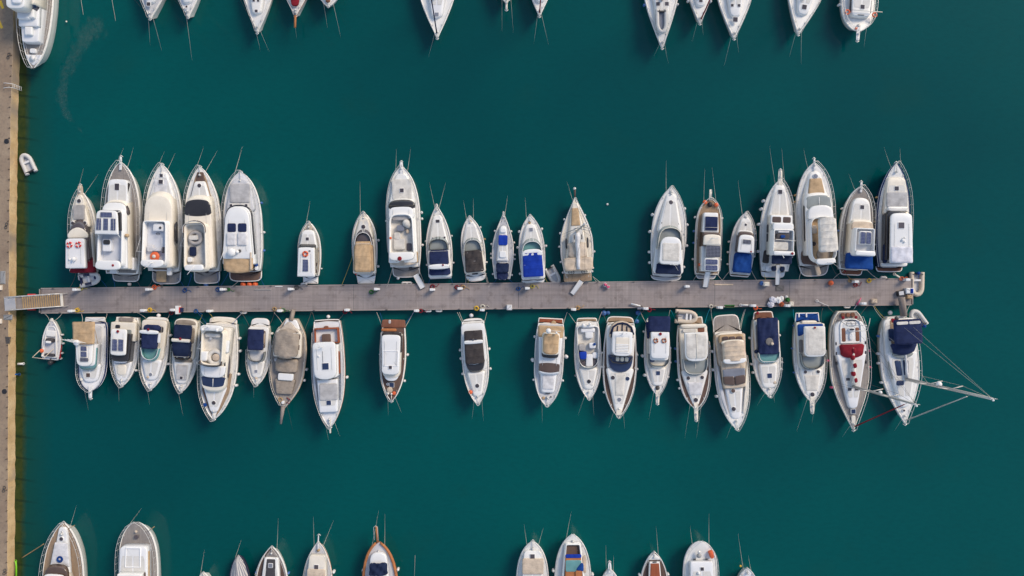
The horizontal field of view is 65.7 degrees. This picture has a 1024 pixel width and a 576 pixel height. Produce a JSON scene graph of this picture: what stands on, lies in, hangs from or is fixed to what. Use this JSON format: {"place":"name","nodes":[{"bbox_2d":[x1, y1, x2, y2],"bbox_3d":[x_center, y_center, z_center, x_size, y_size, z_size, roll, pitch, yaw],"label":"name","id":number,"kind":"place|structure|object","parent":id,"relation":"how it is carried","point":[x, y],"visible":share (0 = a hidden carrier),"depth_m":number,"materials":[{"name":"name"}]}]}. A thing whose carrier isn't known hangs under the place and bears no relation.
{"place":"outdoors","nodes":[
{"label":"outdoors","id":0,"kind":"place"},
{"bbox_2d":[0,0,12,575],"bbox_3d":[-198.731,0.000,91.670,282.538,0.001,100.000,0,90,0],"label":"quay","id":1,"kind":"structure","parent":0,"point":[6,32],"depth_m":91.67,"materials":[{"name":"concrete"}]},
{"bbox_2d":[0,271,4,283],"bbox_3d":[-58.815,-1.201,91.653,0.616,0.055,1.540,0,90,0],"label":"concrete patch","id":2,"kind":"object","parent":1,"relation":"on","point":[2,277],"visible":1,"depth_m":91.62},
{"bbox_2d":[3,315,11,319],"bbox_3d":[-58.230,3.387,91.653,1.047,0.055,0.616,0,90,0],"label":"concrete patch","id":3,"kind":"object","parent":1,"relation":"on","point":[7,317],"visible":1,"depth_m":91.62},
{"bbox_2d":[7,10,20,575],"bbox_3d":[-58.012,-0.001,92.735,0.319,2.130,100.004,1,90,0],"label":"quay wall","id":4,"kind":"structure","parent":0,"point":[12,322],"depth_m":92.31,"materials":[{"name":"stone"}]},
{"bbox_2d":[14,0,1023,575],"bbox_3d":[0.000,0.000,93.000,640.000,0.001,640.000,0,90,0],"label":"water","id":5,"kind":"structure","parent":0,"point":[484,114],"depth_m":93.00,"materials":[{"name":"liquid"}]},
{"bbox_2d":[14,560,16,575],"bbox_3d":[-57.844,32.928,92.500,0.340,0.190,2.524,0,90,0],"label":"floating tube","id":6,"kind":"object","parent":5,"relation":"on","point":[15,567],"visible":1,"depth_m":92.44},
{"bbox_2d":[19,153,37,175],"bbox_3d":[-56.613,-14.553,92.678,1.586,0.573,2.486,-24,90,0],"label":"inflatable dinghy","id":7,"kind":"object","parent":5,"relation":"on","point":[27,163],"visible":1,"depth_m":92.56,"materials":[{"name":"rubber"}]},
{"bbox_2d":[6,0,66,68],"bbox_3d":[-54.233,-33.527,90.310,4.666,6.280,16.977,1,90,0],"label":"motor yacht","id":8,"kind":"object","parent":5,"relation":"on","point":[38,21],"visible":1,"depth_m":90.58,"materials":[{"name":"white plastic"}]},
{"bbox_2d":[32,318,61,364],"bbox_3d":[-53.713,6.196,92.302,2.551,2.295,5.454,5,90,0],"label":"open boat","id":9,"kind":"object","parent":5,"relation":"on","point":[51,350],"visible":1,"depth_m":92.15,"materials":[{"name":"white plastic"}]},
{"bbox_2d":[38,521,87,575],"bbox_3d":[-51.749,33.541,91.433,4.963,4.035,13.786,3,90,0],"label":"motor yacht","id":10,"kind":"object","parent":5,"relation":"on","point":[65,554],"visible":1,"depth_m":90.95,"materials":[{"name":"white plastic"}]},
{"bbox_2d":[66,183,98,279],"bbox_3d":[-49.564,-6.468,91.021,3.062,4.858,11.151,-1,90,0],"label":"motor yacht","id":11,"kind":"object","parent":5,"relation":"on","point":[81,249],"visible":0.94,"depth_m":90.94,"materials":[{"name":"white plastic"}]},
{"bbox_2d":[61,317,109,399],"bbox_3d":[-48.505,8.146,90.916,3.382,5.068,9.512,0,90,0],"label":"fishing boat","id":12,"kind":"object","parent":5,"relation":"on","point":[90,340],"visible":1,"depth_m":91.11,"materials":[{"name":"white plastic"}]},
{"bbox_2d":[78,272,100,287],"bbox_3d":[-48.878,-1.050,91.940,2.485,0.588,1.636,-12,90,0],"label":"inflatable dinghy","id":13,"kind":"object","parent":5,"relation":"on","point":[88,279],"visible":1,"depth_m":91.79,"materials":[{"name":"grey rubber"}]},
{"bbox_2d":[95,155,143,281],"bbox_3d":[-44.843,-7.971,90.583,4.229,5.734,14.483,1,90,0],"label":"motor yacht","id":14,"kind":"object","parent":5,"relation":"on","point":[119,220],"visible":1,"depth_m":90.04,"materials":[{"name":"white plastic"}]},
{"bbox_2d":[109,317,141,387],"bbox_3d":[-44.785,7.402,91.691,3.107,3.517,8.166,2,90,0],"label":"cabin cruiser","id":15,"kind":"object","parent":5,"relation":"on","point":[125,337],"visible":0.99,"depth_m":91.10,"materials":[{"name":"white plastic"}]},
{"bbox_2d":[115,522,160,575],"bbox_3d":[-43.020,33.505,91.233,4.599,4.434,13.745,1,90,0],"label":"motor yacht","id":16,"kind":"object","parent":5,"relation":"on","point":[139,553],"visible":1,"depth_m":90.55,"materials":[{"name":"white plastic"}]},
{"bbox_2d":[140,0,165,20],"bbox_3d":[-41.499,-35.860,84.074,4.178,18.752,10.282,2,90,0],"label":"sailing yacht","id":17,"kind":"object","parent":5,"relation":"on","point":[153,8],"visible":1,"depth_m":91.39,"materials":[{"name":"white plastic"}]},
{"bbox_2d":[138,314,170,391],"bbox_3d":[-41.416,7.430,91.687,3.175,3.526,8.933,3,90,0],"label":"cabin cruiser","id":18,"kind":"object","parent":5,"relation":"on","point":[155,343],"visible":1,"depth_m":91.25,"materials":[{"name":"white plastic"}]},
{"bbox_2d":[137,162,184,283],"bbox_3d":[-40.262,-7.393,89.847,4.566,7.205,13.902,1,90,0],"label":"motor yacht","id":19,"kind":"object","parent":5,"relation":"on","point":[161,238],"visible":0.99,"depth_m":90.04,"materials":[{"name":"white plastic"}]},
{"bbox_2d":[174,222,177,243],"bbox_3d":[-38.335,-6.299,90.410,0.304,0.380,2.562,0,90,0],"label":"side window","id":20,"kind":"structure","parent":19,"relation":"in","point":[175,225],"depth_m":90.39,"materials":[{"name":"black glass"}]},
{"bbox_2d":[170,318,200,393],"bbox_3d":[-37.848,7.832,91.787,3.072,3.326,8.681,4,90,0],"label":"cabin cruiser","id":21,"kind":"object","parent":5,"relation":"on","point":[185,340],"visible":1,"depth_m":91.24,"materials":[{"name":"white plastic"}]},
{"bbox_2d":[178,0,200,18],"bbox_3d":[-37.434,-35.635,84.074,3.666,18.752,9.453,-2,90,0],"label":"sailing yacht","id":22,"kind":"object","parent":5,"relation":"on","point":[189,7],"visible":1,"depth_m":91.39,"materials":[{"name":"white plastic"}]},
{"bbox_2d":[180,165,223,283],"bbox_3d":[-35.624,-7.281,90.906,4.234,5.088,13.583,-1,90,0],"label":"motor yacht","id":23,"kind":"object","parent":5,"relation":"on","point":[201,231],"visible":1,"depth_m":90.00,"materials":[{"name":"white plastic"}]},
{"bbox_2d":[200,571,210,575],"bbox_3d":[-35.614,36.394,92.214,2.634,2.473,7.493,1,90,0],"label":"motor boat","id":24,"kind":"object","parent":5,"relation":"on","point":[203,573],"visible":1,"depth_m":91.53,"materials":[{"name":"white plastic"}]},
{"bbox_2d":[197,317,239,421],"bbox_3d":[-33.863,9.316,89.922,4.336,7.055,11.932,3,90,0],"label":"motor yacht","id":25,"kind":"object","parent":5,"relation":"on","point":[218,361],"visible":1,"depth_m":90.11,"materials":[{"name":"white plastic"}]},
{"bbox_2d":[227,356,229,377],"bbox_3d":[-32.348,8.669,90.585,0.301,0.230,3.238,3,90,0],"label":"side window","id":26,"kind":"structure","parent":25,"relation":"in","point":[229,356],"depth_m":90.56,"materials":[{"name":"glass"}]},
{"bbox_2d":[229,555,250,575],"bbox_3d":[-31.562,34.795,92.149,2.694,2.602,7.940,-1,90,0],"label":"covered boat","id":27,"kind":"object","parent":5,"relation":"on","point":[239,567],"visible":1,"depth_m":91.45,"materials":[{"name":"grey fabric"}]},
{"bbox_2d":[220,170,263,281],"bbox_3d":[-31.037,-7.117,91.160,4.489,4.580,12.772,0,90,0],"label":"motor yacht","id":28,"kind":"object","parent":5,"relation":"on","point":[243,241],"visible":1,"depth_m":90.14,"materials":[{"name":"white plastic"}]},
{"bbox_2d":[243,0,272,34],"bbox_3d":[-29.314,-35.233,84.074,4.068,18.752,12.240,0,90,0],"label":"sailing yacht","id":29,"kind":"object","parent":5,"relation":"on","point":[258,10],"visible":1,"depth_m":91.38,"materials":[{"name":"white plastic"}]},
{"bbox_2d":[245,318,271,386],"bbox_3d":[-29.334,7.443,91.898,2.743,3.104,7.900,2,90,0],"label":"motor boat","id":30,"kind":"object","parent":5,"relation":"on","point":[258,349],"visible":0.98,"depth_m":91.34,"materials":[{"name":"white plastic"}]},
{"bbox_2d":[255,545,287,575],"bbox_3d":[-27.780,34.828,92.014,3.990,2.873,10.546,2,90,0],"label":"cabin cruiser","id":31,"kind":"object","parent":5,"relation":"on","point":[272,562],"visible":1,"depth_m":91.12,"materials":[{"name":"white plastic"}]},
{"bbox_2d":[269,309,306,423],"bbox_3d":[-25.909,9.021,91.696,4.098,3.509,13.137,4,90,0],"label":"wooden boat","id":32,"kind":"object","parent":5,"relation":"on","point":[288,354],"visible":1,"depth_m":90.89,"materials":[{"name":"grey wood"}]},
{"bbox_2d":[287,0,306,27],"bbox_3d":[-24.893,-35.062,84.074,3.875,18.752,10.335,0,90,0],"label":"sailing yacht","id":33,"kind":"object","parent":5,"relation":"on","point":[296,6],"visible":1,"depth_m":91.34,"materials":[{"name":"white plastic"}]},
{"bbox_2d":[297,221,320,283],"bbox_3d":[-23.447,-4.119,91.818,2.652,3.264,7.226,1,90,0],"label":"wheelhouse boat","id":34,"kind":"object","parent":5,"relation":"on","point":[309,258],"visible":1,"depth_m":91.07,"materials":[{"name":"white plastic"}]},
{"bbox_2d":[303,534,332,575],"bbox_3d":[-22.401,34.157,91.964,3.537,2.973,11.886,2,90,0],"label":"motor boat","id":35,"kind":"object","parent":5,"relation":"on","point":[318,563],"visible":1,"depth_m":90.80,"materials":[{"name":"white plastic"}]},
{"bbox_2d":[311,315,345,432],"bbox_3d":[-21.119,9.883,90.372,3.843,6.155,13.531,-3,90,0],"label":"motor yacht","id":36,"kind":"object","parent":5,"relation":"on","point":[328,371],"visible":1,"depth_m":90.51,"materials":[{"name":"white plastic"}]},
{"bbox_2d":[338,351,340,373],"bbox_3d":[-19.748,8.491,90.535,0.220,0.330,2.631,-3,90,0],"label":"side window","id":37,"kind":"structure","parent":36,"relation":"in","point":[338,351],"depth_m":90.45,"materials":[{"name":"brown glass"}]},
{"bbox_2d":[321,0,336,7],"bbox_3d":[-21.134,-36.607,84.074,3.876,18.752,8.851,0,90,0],"label":"sailing yacht","id":38,"kind":"object","parent":5,"relation":"on","point":[328,3],"visible":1,"depth_m":91.32,"materials":[{"name":"white plastic"}]},
{"bbox_2d":[352,211,376,283],"bbox_3d":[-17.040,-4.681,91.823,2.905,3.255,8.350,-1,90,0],"label":"cabin cruiser","id":39,"kind":"object","parent":5,"relation":"on","point":[364,245],"visible":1,"depth_m":91.16,"materials":[{"name":"white plastic"}]},
{"bbox_2d":[362,526,397,575],"bbox_3d":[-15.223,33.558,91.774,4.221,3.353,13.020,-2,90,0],"label":"wooden boat","id":40,"kind":"object","parent":5,"relation":"on","point":[379,560],"visible":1,"depth_m":90.92,"materials":[{"name":"brown wood"}]},
{"bbox_2d":[379,319,405,402],"bbox_3d":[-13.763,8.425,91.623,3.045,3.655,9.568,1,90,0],"label":"motor yacht","id":41,"kind":"object","parent":5,"relation":"on","point":[392,358],"visible":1,"depth_m":90.73,"materials":[{"name":"plastic"}]},
{"bbox_2d":[386,160,420,279],"bbox_3d":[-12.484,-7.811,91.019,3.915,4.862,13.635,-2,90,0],"label":"motor yacht","id":42,"kind":"object","parent":5,"relation":"on","point":[403,229],"visible":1,"depth_m":90.01,"materials":[{"name":"white plastic"}]},
{"bbox_2d":[421,0,453,39],"bbox_3d":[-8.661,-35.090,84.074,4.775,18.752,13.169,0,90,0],"label":"sailing yacht","id":43,"kind":"object","parent":5,"relation":"on","point":[437,12],"visible":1,"depth_m":91.36,"materials":[{"name":"white plastic"}]},
{"bbox_2d":[426,204,452,278],"bbox_3d":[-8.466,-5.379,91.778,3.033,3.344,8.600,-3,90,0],"label":"cabin cruiser","id":44,"kind":"object","parent":5,"relation":"on","point":[439,254],"visible":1,"depth_m":91.19,"materials":[{"name":"white plastic"}]},
{"bbox_2d":[461,215,485,281],"bbox_3d":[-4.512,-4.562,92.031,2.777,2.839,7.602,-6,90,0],"label":"cabin cruiser","id":45,"kind":"object","parent":5,"relation":"on","point":[473,251],"visible":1,"depth_m":91.36,"materials":[{"name":"white plastic"}]},
{"bbox_2d":[461,314,488,405],"bbox_3d":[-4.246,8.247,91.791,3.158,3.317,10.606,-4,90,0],"label":"cabin cruiser","id":46,"kind":"object","parent":5,"relation":"on","point":[474,354],"visible":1,"depth_m":91.04,"materials":[{"name":"white plastic"}]},
{"bbox_2d":[39,276,912,313],"bbox_3d":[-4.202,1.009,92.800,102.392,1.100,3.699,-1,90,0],"label":"pontoon pier","id":47,"kind":"structure","parent":5,"relation":"on","point":[882,290],"depth_m":92.30,"materials":[{"name":"grey wood"}]},
{"bbox_2d":[4,293,67,310],"bbox_3d":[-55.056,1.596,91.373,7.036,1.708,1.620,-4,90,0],"label":"access gangway","id":48,"kind":"object","parent":47,"relation":"on","point":[37,301],"visible":1,"depth_m":91.76,"materials":[{"name":"wood"}]},
{"bbox_2d":[175,306,183,313],"bbox_3d":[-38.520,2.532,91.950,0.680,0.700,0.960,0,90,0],"label":"locker","id":49,"kind":"object","parent":47,"relation":"on","point":[179,309],"visible":1,"depth_m":91.62,"materials":[{"name":"white plastic"}]},
{"bbox_2d":[413,273,424,289],"bbox_3d":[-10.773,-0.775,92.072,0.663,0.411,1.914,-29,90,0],"label":"gangplank","id":50,"kind":"object","parent":47,"relation":"on","point":[418,280],"visible":1,"depth_m":92.00,"materials":[{"name":"silver metal"}]},
{"bbox_2d":[570,280,582,294],"bbox_3d":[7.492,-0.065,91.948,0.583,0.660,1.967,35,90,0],"label":"gangplank","id":51,"kind":"object","parent":47,"relation":"on","point":[577,286],"visible":1,"depth_m":91.87,"materials":[{"name":"silver metal"}]},
{"bbox_2d":[631,303,643,311],"bbox_3d":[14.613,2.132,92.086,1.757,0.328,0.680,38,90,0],"label":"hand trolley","id":52,"kind":"object","parent":47,"relation":"on","point":[640,308],"visible":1,"depth_m":92.00,"materials":[{"name":"metal"}]},
{"bbox_2d":[702,271,710,287],"bbox_3d":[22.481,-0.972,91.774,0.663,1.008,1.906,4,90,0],"label":"gangplank","id":53,"kind":"object","parent":47,"relation":"on","point":[706,279],"visible":1,"depth_m":91.70,"materials":[{"name":"silver metal"}]},
{"bbox_2d":[714,284,732,285],"bbox_3d":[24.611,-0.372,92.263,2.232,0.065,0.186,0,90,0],"label":"plank","id":54,"kind":"object","parent":47,"relation":"on","point":[723,284],"visible":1,"depth_m":92.26,"materials":[{"name":"beige wood"}]},
{"bbox_2d":[767,296,783,307],"bbox_3d":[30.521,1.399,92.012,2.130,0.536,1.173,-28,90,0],"label":"bag heap","id":55,"kind":"object","parent":47,"relation":"on","point":[773,301],"visible":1,"depth_m":91.89,"materials":[{"name":"plastic"}]},
{"bbox_2d":[775,264,780,284],"bbox_3d":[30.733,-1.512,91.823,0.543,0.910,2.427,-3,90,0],"label":"gangplank","id":56,"kind":"object","parent":47,"relation":"on","point":[777,277],"visible":1,"depth_m":91.78,"materials":[{"name":"silver metal"}]},
{"bbox_2d":[775,285,783,290],"bbox_3d":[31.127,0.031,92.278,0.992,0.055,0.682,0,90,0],"label":"mat","id":57,"kind":"object","parent":47,"relation":"on","point":[779,287],"visible":1,"depth_m":92.25,"materials":[{"name":"grey fabric"}]},
{"bbox_2d":[896,290,903,295],"bbox_3d":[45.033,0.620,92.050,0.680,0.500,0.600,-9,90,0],"label":"open crate","id":58,"kind":"object","parent":47,"relation":"on","point":[900,293],"visible":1,"depth_m":91.85,"materials":[{"name":"white plastic"}]},
{"bbox_2d":[904,288,913,293],"bbox_3d":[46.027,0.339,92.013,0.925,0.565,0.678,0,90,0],"label":"dock box","id":59,"kind":"object","parent":47,"relation":"on","point":[906,290],"visible":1,"depth_m":91.75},
{"bbox_2d":[492,211,513,279],"bbox_3d":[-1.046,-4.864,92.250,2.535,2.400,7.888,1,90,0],"label":"motor boat","id":60,"kind":"object","parent":5,"relation":"on","point":[502,253],"visible":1,"depth_m":91.42,"materials":[{"name":"white plastic"}]},
{"bbox_2d":[503,0,509,11],"bbox_3d":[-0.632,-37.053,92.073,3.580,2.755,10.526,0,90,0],"label":"motor boat","id":61,"kind":"object","parent":5,"relation":"on","point":[506,3],"visible":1,"depth_m":91.22,"materials":[{"name":"white plastic"}]},
{"bbox_2d":[519,214,544,283],"bbox_3d":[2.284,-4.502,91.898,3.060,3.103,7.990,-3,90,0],"label":"cabin cruiser","id":62,"kind":"object","parent":5,"relation":"on","point":[532,254],"visible":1,"depth_m":91.11,"materials":[{"name":"white plastic"}]},
{"bbox_2d":[516,539,548,575],"bbox_3d":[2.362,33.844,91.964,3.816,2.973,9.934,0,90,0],"label":"motor boat","id":63,"kind":"object","parent":5,"relation":"on","point":[532,561],"visible":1,"depth_m":90.87,"materials":[{"name":"white plastic"}]},
{"bbox_2d":[532,0,546,17],"bbox_3d":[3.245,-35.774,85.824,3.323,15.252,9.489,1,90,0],"label":"sailing yacht","id":64,"kind":"object","parent":5,"relation":"on","point":[539,5],"visible":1,"depth_m":91.36,"materials":[{"name":"white plastic"}]},
{"bbox_2d":[534,318,564,406],"bbox_3d":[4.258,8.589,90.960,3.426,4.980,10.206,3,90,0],"label":"motor yacht","id":65,"kind":"object","parent":5,"relation":"on","point":[549,355],"visible":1,"depth_m":90.72,"materials":[{"name":"white plastic"}]},
{"bbox_2d":[539,363,559,372],"bbox_3d":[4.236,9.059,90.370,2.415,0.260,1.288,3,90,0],"label":"front window","id":66,"kind":"structure","parent":65,"relation":"in","point":[547,367],"depth_m":90.26,"materials":[{"name":"brown glass"}]},
{"bbox_2d":[545,264,560,281],"bbox_3d":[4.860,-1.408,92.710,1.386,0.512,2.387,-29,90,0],"label":"inflatable dinghy","id":67,"kind":"object","parent":5,"relation":"on","point":[552,274],"visible":0.95,"depth_m":92.62,"materials":[{"name":"rubber"}]},
{"bbox_2d":[554,533,590,575],"bbox_3d":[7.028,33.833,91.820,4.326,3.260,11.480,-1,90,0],"label":"open boat","id":68,"kind":"object","parent":5,"relation":"on","point":[572,558],"visible":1,"depth_m":90.85,"materials":[{"name":"white plastic"}]},
{"bbox_2d":[560,187,593,281],"bbox_3d":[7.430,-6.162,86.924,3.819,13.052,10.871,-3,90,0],"label":"sailing yacht","id":69,"kind":"object","parent":5,"relation":"on","point":[576,247],"visible":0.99,"depth_m":91.11,"materials":[{"name":"white plastic"}]},
{"bbox_2d":[574,318,601,400],"bbox_3d":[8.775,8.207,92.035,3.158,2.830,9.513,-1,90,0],"label":"open cruiser","id":70,"kind":"object","parent":5,"relation":"on","point":[587,353],"visible":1,"depth_m":91.39,"materials":[{"name":"white plastic"}]},
{"bbox_2d":[603,560,616,575],"bbox_3d":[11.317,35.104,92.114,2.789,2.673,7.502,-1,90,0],"label":"motor boat","id":71,"kind":"object","parent":5,"relation":"on","point":[609,571],"visible":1,"depth_m":91.37,"materials":[{"name":"white plastic"}]},
{"bbox_2d":[602,316,636,418],"bbox_3d":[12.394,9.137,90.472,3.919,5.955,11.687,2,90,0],"label":"motor yacht","id":72,"kind":"object","parent":5,"relation":"on","point":[619,365],"visible":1,"depth_m":90.84,"materials":[{"name":"white plastic"}]},
{"bbox_2d":[641,551,667,575],"bbox_3d":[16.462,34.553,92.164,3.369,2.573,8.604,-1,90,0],"label":"motor boat","id":73,"kind":"object","parent":5,"relation":"on","point":[654,565],"visible":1,"depth_m":91.35,"materials":[{"name":"plastic"}]},
{"bbox_2d":[644,316,670,405],"bbox_3d":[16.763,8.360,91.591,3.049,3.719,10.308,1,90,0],"label":"cabin cruiser","id":74,"kind":"object","parent":5,"relation":"on","point":[657,355],"visible":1,"depth_m":90.62,"materials":[{"name":"white plastic"}]},
{"bbox_2d":[645,0,677,49],"bbox_3d":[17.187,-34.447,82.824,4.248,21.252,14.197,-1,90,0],"label":"sailing yacht","id":75,"kind":"object","parent":5,"relation":"on","point":[660,5],"visible":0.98,"depth_m":91.39,"materials":[{"name":"white plastic"}]},
{"bbox_2d":[655,9,667,33],"bbox_3d":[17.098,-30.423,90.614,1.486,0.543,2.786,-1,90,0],"label":"inflatable dinghy","id":76,"kind":"object","parent":75,"relation":"on","point":[661,20],"visible":1,"depth_m":90.49,"materials":[{"name":"rubber"}]},
{"bbox_2d":[651,185,686,280],"bbox_3d":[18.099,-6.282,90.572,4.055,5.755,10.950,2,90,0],"label":"motor yacht","id":77,"kind":"object","parent":5,"relation":"on","point":[669,234],"visible":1,"depth_m":90.97,"materials":[{"name":"white plastic"}]},
{"bbox_2d":[676,316,710,421],"bbox_3d":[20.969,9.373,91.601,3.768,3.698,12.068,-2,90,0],"label":"motor yacht","id":78,"kind":"object","parent":5,"relation":"on","point":[693,354],"visible":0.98,"depth_m":90.92,"materials":[{"name":"white plastic"}]},
{"bbox_2d":[674,309,697,323],"bbox_3d":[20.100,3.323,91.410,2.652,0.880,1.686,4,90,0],"label":"inflatable dinghy","id":79,"kind":"object","parent":78,"relation":"on","point":[683,316],"visible":1,"depth_m":91.38,"materials":[{"name":"rubber"}]},
{"bbox_2d":[689,0,709,24],"bbox_3d":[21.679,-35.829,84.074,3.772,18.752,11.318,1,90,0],"label":"sailing yacht","id":80,"kind":"object","parent":5,"relation":"on","point":[699,8],"visible":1,"depth_m":91.37,"materials":[{"name":"white plastic"}]},
{"bbox_2d":[683,541,718,575],"bbox_3d":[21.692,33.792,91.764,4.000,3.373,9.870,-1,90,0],"label":"motor yacht","id":81,"kind":"object","parent":5,"relation":"on","point":[700,558],"visible":1,"depth_m":91.01,"materials":[{"name":"white plastic"}]},
{"bbox_2d":[694,189,722,278],"bbox_3d":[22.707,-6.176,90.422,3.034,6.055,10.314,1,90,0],"label":"trawler boat","id":82,"kind":"object","parent":5,"relation":"on","point":[708,244],"visible":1,"depth_m":90.70,"materials":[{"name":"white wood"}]},
{"bbox_2d":[713,314,750,430],"bbox_3d":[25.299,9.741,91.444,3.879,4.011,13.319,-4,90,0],"label":"motor yacht","id":83,"kind":"object","parent":5,"relation":"on","point":[731,368],"visible":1,"depth_m":90.82,"materials":[{"name":"white plastic"}]},
{"bbox_2d":[717,0,750,40],"bbox_3d":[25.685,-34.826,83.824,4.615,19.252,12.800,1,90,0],"label":"sailing yacht","id":84,"kind":"object","parent":5,"relation":"on","point":[733,13],"visible":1,"depth_m":91.38,"materials":[{"name":"white plastic"}]},
{"bbox_2d":[729,211,756,276],"bbox_3d":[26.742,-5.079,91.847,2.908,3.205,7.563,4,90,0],"label":"motor boat","id":85,"kind":"object","parent":5,"relation":"on","point":[742,246],"visible":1,"depth_m":91.20,"materials":[{"name":"white plastic"}]},
{"bbox_2d":[737,565,754,575],"bbox_3d":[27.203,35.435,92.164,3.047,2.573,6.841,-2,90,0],"label":"motor boat","id":86,"kind":"object","parent":5,"relation":"on","point":[747,571],"visible":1,"depth_m":91.56,"materials":[{"name":"white plastic"}]},
{"bbox_2d":[750,311,782,397],"bbox_3d":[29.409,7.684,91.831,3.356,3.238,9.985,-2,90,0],"label":"cabin cruiser","id":87,"kind":"object","parent":5,"relation":"on","point":[766,357],"visible":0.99,"depth_m":91.11,"materials":[{"name":"white plastic"}]},
{"bbox_2d":[758,168,795,277],"bbox_3d":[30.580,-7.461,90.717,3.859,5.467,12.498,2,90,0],"label":"motor yacht","id":88,"kind":"object","parent":5,"relation":"on","point":[776,240],"visible":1,"depth_m":90.81,"materials":[{"name":"white plastic"}]},
{"bbox_2d":[772,217,780,222],"bbox_3d":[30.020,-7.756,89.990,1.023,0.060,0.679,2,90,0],"label":"front window","id":89,"kind":"structure","parent":88,"relation":"in","point":[774,219],"depth_m":89.97,"materials":[{"name":"brown glass"}]},
{"bbox_2d":[770,215,791,223],"bbox_3d":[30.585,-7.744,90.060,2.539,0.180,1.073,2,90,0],"label":"front window frame","id":90,"kind":"structure","parent":88,"relation":"in","point":[771,216],"depth_m":89.99,"materials":[{"name":"plastic"}]},
{"bbox_2d":[783,217,790,222],"bbox_3d":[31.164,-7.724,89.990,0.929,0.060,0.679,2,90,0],"label":"front window","id":91,"kind":"structure","parent":88,"relation":"in","point":[785,219],"depth_m":89.97,"materials":[{"name":"brown glass"}]},
{"bbox_2d":[787,0,820,35],"bbox_3d":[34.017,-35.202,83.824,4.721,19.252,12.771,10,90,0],"label":"sailing yacht","id":92,"kind":"object","parent":5,"relation":"on","point":[801,12],"visible":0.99,"depth_m":91.38,"materials":[{"name":"white plastic"}]},
{"bbox_2d":[792,312,826,413],"bbox_3d":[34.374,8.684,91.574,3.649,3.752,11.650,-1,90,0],"label":"motor yacht","id":93,"kind":"object","parent":5,"relation":"on","point":[809,350],"visible":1,"depth_m":91.03,"materials":[{"name":"white plastic"}]},
{"bbox_2d":[794,157,838,276],"bbox_3d":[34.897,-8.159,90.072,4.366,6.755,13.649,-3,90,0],"label":"motor yacht","id":94,"kind":"object","parent":5,"relation":"on","point":[816,238],"visible":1,"depth_m":90.15,"materials":[{"name":"white plastic"}]},
{"bbox_2d":[803,205,804,225],"bbox_3d":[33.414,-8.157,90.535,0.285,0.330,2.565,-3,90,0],"label":"side window","id":95,"kind":"structure","parent":94,"relation":"in","point":[803,205],"depth_m":90.50,"materials":[{"name":"grey glass"}]},
{"bbox_2d":[836,180,875,275],"bbox_3d":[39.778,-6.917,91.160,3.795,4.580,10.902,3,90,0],"label":"motor yacht","id":96,"kind":"object","parent":5,"relation":"on","point":[856,245],"visible":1,"depth_m":90.56,"materials":[{"name":"white plastic"}]},
{"bbox_2d":[839,0,878,42],"bbox_3d":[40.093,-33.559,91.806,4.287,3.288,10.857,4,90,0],"label":"motor boat","id":97,"kind":"object","parent":5,"relation":"on","point":[857,16],"visible":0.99,"depth_m":90.97,"materials":[{"name":"white plastic"}]},
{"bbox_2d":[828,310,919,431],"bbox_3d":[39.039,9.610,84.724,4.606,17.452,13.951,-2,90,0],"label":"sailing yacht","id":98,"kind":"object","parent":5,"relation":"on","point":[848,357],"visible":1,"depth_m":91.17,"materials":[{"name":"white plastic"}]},
{"bbox_2d":[873,161,913,271],"bbox_3d":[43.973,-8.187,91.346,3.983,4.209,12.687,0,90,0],"label":"motor yacht","id":99,"kind":"object","parent":5,"relation":"on","point":[892,219],"visible":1,"depth_m":90.56,"materials":[{"name":"white plastic"}]},
{"bbox_2d":[909,272,924,296],"bbox_3d":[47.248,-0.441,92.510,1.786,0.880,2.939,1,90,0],"label":"inflatable dinghy","id":100,"kind":"object","parent":5,"relation":"on","point":[918,278],"visible":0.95,"depth_m":92.46,"materials":[{"name":"rubber"}]},
{"bbox_2d":[877,297,994,425],"bbox_3d":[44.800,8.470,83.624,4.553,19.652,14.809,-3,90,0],"label":"sailing yacht","id":101,"kind":"object","parent":5,"relation":"on","point":[900,338],"visible":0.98,"depth_m":90.97,"materials":[{"name":"white plastic"}]},
{"bbox_2d":[888,361,892,378],"bbox_3d":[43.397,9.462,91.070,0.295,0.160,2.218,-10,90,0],"label":"side window","id":102,"kind":"structure","parent":101,"relation":"in","point":[889,367],"depth_m":91.05,"materials":[{"name":"grey glass"}]},
{"bbox_2d":[895,360,901,375],"bbox_3d":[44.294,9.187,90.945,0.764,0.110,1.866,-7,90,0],"label":"deck window","id":103,"kind":"structure","parent":101,"relation":"in","point":[898,367],"depth_m":90.92,"materials":[{"name":"blue glass"}]},
{"bbox_2d":[897,321,907,324],"bbox_3d":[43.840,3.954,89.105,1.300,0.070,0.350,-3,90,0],"label":"bimini window","id":104,"kind":"structure","parent":101,"relation":"in","point":[898,323],"depth_m":89.07,"materials":[{"name":"white plastic"}]},
{"bbox_2d":[892,353,912,357],"bbox_3d":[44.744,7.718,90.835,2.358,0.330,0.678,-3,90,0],"label":"hood window","id":105,"kind":"structure","parent":101,"relation":"in","point":[893,354],"depth_m":90.70,"materials":[{"name":"glass"}]},
{"bbox_2d":[903,360,908,374],"bbox_3d":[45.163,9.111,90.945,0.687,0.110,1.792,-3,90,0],"label":"deck window","id":106,"kind":"structure","parent":101,"relation":"in","point":[903,360],"depth_m":90.93,"materials":[{"name":"blue glass"}]},
{"bbox_2d":[909,321,920,323],"bbox_3d":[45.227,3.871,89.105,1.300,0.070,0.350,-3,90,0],"label":"bimini window","id":107,"kind":"structure","parent":101,"relation":"in","point":[910,322],"depth_m":89.07,"materials":[{"name":"white plastic"}]},
{"bbox_2d":[909,309,928,327],"bbox_3d":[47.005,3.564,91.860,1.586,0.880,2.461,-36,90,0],"label":"inflatable dinghy","id":108,"kind":"object","parent":101,"relation":"hanging from","point":[915,314],"visible":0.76,"depth_m":91.84,"materials":[{"name":"white rubber"}]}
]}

